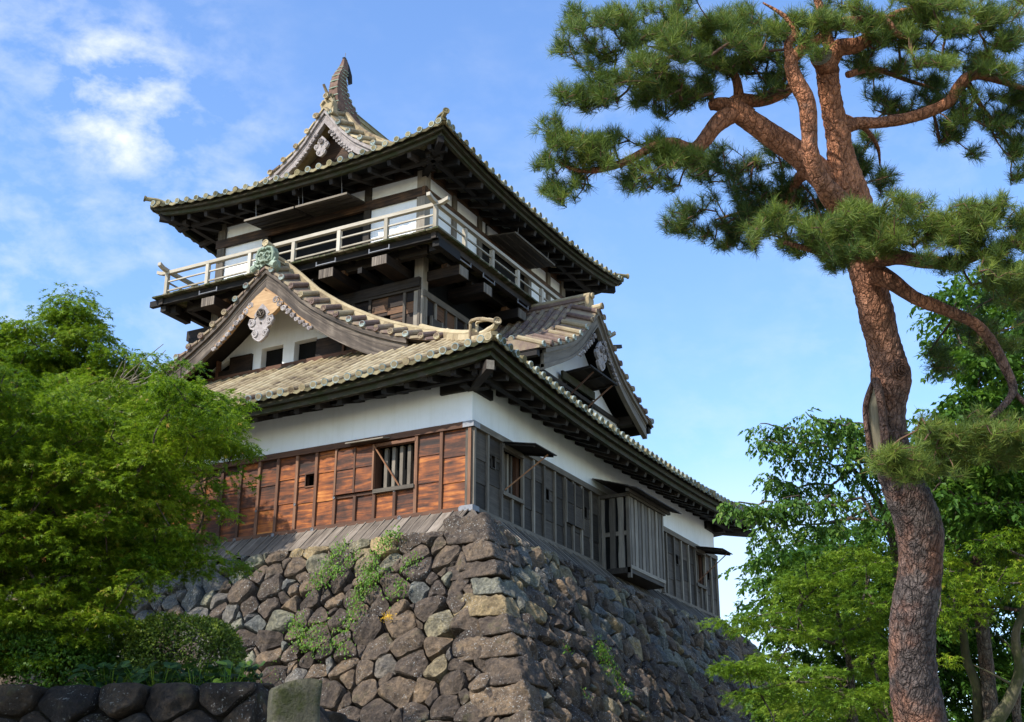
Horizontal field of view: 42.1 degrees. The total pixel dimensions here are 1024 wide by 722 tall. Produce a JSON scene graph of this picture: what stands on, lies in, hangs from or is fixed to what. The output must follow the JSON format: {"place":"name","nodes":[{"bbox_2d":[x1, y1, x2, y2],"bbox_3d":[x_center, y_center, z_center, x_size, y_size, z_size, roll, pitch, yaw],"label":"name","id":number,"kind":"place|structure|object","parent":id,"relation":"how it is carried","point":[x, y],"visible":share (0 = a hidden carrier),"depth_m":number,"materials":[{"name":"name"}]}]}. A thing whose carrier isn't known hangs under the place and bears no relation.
{"place":"outdoors","nodes":[
{"label":"outdoors","id":0,"kind":"place"},
{"bbox_2d":[0,0,1023,719],"label":"sky","id":1,"kind":"structure","parent":0,"point":[106,106],"materials":[{"name":"blue"}]},
{"label":"ground","id":2,"kind":"structure","parent":0,"visible":0},
{"bbox_2d":[0,282,167,683],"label":"maple tree","id":3,"kind":"object","parent":2,"relation":"on","point":[67,327],"visible":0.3,"depth_m":32.92,"materials":[{"name":"green plant"}]},
{"bbox_2d":[0,682,357,721],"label":"garden wall","id":4,"kind":"structure","parent":2,"relation":"on","point":[188,702],"depth_m":17.00,"materials":[{"name":"stone"}]},
{"bbox_2d":[68,662,150,687],"bbox_3d":[-5.368,4.261,17.847,1.034,0.432,0.926,-11,-23,26],"label":"butterbur plant","id":5,"kind":"object","parent":4,"relation":"on","point":[91,677],"visible":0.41,"depth_m":17.73,"materials":[{"name":"green plant"}]},
{"bbox_2d":[205,657,250,682],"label":"butterbur plant","id":6,"kind":"object","parent":4,"relation":"on","point":[216,680],"visible":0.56,"depth_m":17.36,"materials":[{"name":"green plant"}]},
{"bbox_2d":[210,659,265,682],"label":"butterbur plant","id":7,"kind":"object","parent":4,"relation":"on","point":[250,668],"visible":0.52,"depth_m":17.63,"materials":[{"name":"green plant"}]},
{"bbox_2d":[267,678,321,721],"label":"stone marker","id":8,"kind":"object","parent":2,"relation":"on","point":[298,700],"visible":1,"depth_m":9.07,"materials":[{"name":"stone"}]},
{"bbox_2d":[0,512,790,721],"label":"stone rampart","id":9,"kind":"object","parent":2,"relation":"on","point":[489,617],"visible":0.74,"depth_m":30.49,"materials":[{"name":"grey stone"}]},
{"bbox_2d":[283,610,363,662],"bbox_3d":[-4.338,6.167,29.955,2.351,1.399,0.708,-14,-25,32],"label":"ivy","id":10,"kind":"object","parent":9,"relation":"attached to","point":[296,623],"visible":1,"depth_m":30.00,"materials":[{"name":"green plant"}]},
{"bbox_2d":[305,525,422,622],"bbox_3d":[-3.526,4.984,30.887,3.180,2.555,1.356,-11,-23,26],"label":"ivy","id":11,"kind":"object","parent":9,"relation":"attached to","point":[370,575],"visible":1,"depth_m":31.08,"materials":[{"name":"green plant"}]},
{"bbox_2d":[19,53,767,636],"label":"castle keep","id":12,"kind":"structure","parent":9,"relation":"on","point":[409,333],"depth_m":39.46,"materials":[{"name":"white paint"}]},
{"bbox_2d":[372,436,416,512],"bbox_3d":[-2.891,2.975,33.422,1.290,2.020,0.380,-11,-23,26],"label":"barred window","id":13,"kind":"structure","parent":12,"relation":"in","point":[378,489],"depth_m":33.59,"materials":[{"name":"brown wood"}]},
{"bbox_2d":[502,443,524,504],"bbox_3d":[-0.087,2.925,34.172,0.340,1.340,1.140,-11,-23,26],"label":"barred window","id":14,"kind":"structure","parent":12,"relation":"in","point":[510,464],"depth_m":34.32,"materials":[{"name":"grey wood"}]},
{"bbox_2d":[695,547,707,589],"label":"barred window","id":15,"kind":"structure","parent":12,"relation":"in","point":[701,553],"depth_m":45.49,"materials":[{"name":"grey wood"}]},
{"bbox_2d":[562,641,572,653],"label":"weed tuft","id":16,"kind":"object","parent":9,"relation":"on","point":[565,646],"visible":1,"depth_m":29.37,"materials":[{"name":"green plant"}]},
{"bbox_2d":[591,635,632,704],"bbox_3d":[2.271,7.178,31.150,1.099,1.776,1.004,13,-24,-30],"label":"ivy","id":17,"kind":"object","parent":9,"relation":"attached to","point":[601,650],"visible":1,"depth_m":31.08,"materials":[{"name":"green plant"}]},
{"bbox_2d":[525,0,1023,721],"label":"pine tree","id":18,"kind":"object","parent":2,"relation":"on","point":[857,234],"visible":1,"depth_m":13.36,"materials":[{"name":"green plant"}]},
{"bbox_2d":[696,542,897,721],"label":"maple tree","id":19,"kind":"object","parent":2,"relation":"on","point":[867,565],"visible":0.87,"depth_m":21.94,"materials":[{"name":"green plant"}]},
{"bbox_2d":[712,407,898,585],"bbox_3d":[5.380,5.322,21.605,2.932,8.702,3.750,-11,-23,26],"label":"cherry tree","id":20,"kind":"object","parent":2,"relation":"on","point":[779,514],"visible":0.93,"depth_m":22.14,"materials":[{"name":"green plant"}]},
{"bbox_2d":[718,495,1023,721],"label":"broadleaf tree","id":21,"kind":"object","parent":2,"relation":"on","point":[957,690],"visible":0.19,"depth_m":29.65,"materials":[{"name":"green plant"}]},
{"bbox_2d":[882,259,1023,719],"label":"broadleaf tree","id":22,"kind":"object","parent":2,"relation":"on","point":[998,505],"visible":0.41,"depth_m":21.61,"materials":[{"name":"green plant"}]},
{"bbox_2d":[895,526,1023,721],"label":"maple tree","id":23,"kind":"object","parent":2,"relation":"on","point":[948,618],"visible":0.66,"depth_m":20.71,"materials":[{"name":"green plant"}]},
{"bbox_2d":[939,488,1004,721],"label":"slender tree","id":24,"kind":"object","parent":2,"relation":"on","point":[977,703],"visible":0.38,"depth_m":22.94,"materials":[{"name":"brown plant"}]},
{"bbox_2d":[973,523,1023,721],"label":"slender tree","id":25,"kind":"object","parent":2,"relation":"on","point":[1003,709],"visible":0.8,"depth_m":21.94,"materials":[{"name":"brown plant"}]},
{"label":"terrace","id":26,"kind":"structure","parent":0,"visible":0},
{"bbox_2d":[0,629,123,688],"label":"hedge bush","id":27,"kind":"object","parent":26,"relation":"on","point":[107,655],"visible":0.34,"depth_m":18.98,"materials":[{"name":"green plant"}]},
{"bbox_2d":[39,640,176,688],"bbox_3d":[-6.157,4.973,20.406,2.103,1.335,1.698,0,-21,0],"label":"hedge bush","id":28,"kind":"object","parent":26,"relation":"on","point":[111,647],"visible":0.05,"depth_m":19.99,"materials":[{"name":"green plant"}]},
{"bbox_2d":[0,351,268,687],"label":"maple tree","id":29,"kind":"object","parent":26,"relation":"on","point":[51,475],"visible":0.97,"depth_m":19.55,"materials":[{"name":"green plant"}]},
{"bbox_2d":[102,344,165,401],"bbox_3d":[-7.261,0.578,25.168,2.146,1.411,1.050,-11,-23,26],"label":"bare branch","id":30,"kind":"object","parent":29,"relation":"attached to","point":[132,379],"visible":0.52,"depth_m":25.19,"materials":[{"name":"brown wood"}]},
{"bbox_2d":[114,660,202,686],"bbox_3d":[-4.729,4.272,17.901,1.032,0.452,0.899,-11,-23,26],"label":"butterbur plant","id":31,"kind":"object","parent":26,"relation":"on","point":[139,674],"visible":0.42,"depth_m":17.79,"materials":[{"name":"green plant"}]},
{"bbox_2d":[114,611,249,685],"bbox_3d":[-4.838,4.402,19.516,1.912,1.463,1.785,1,-21,-3],"label":"hedge bush","id":32,"kind":"object","parent":26,"relation":"on","point":[225,639],"visible":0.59,"depth_m":19.13,"materials":[{"name":"green plant"}]},
{"bbox_2d":[159,661,241,685],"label":"butterbur plant","id":33,"kind":"object","parent":26,"relation":"on","point":[187,672],"visible":0.35,"depth_m":17.71,"materials":[{"name":"green plant"}]}
]}

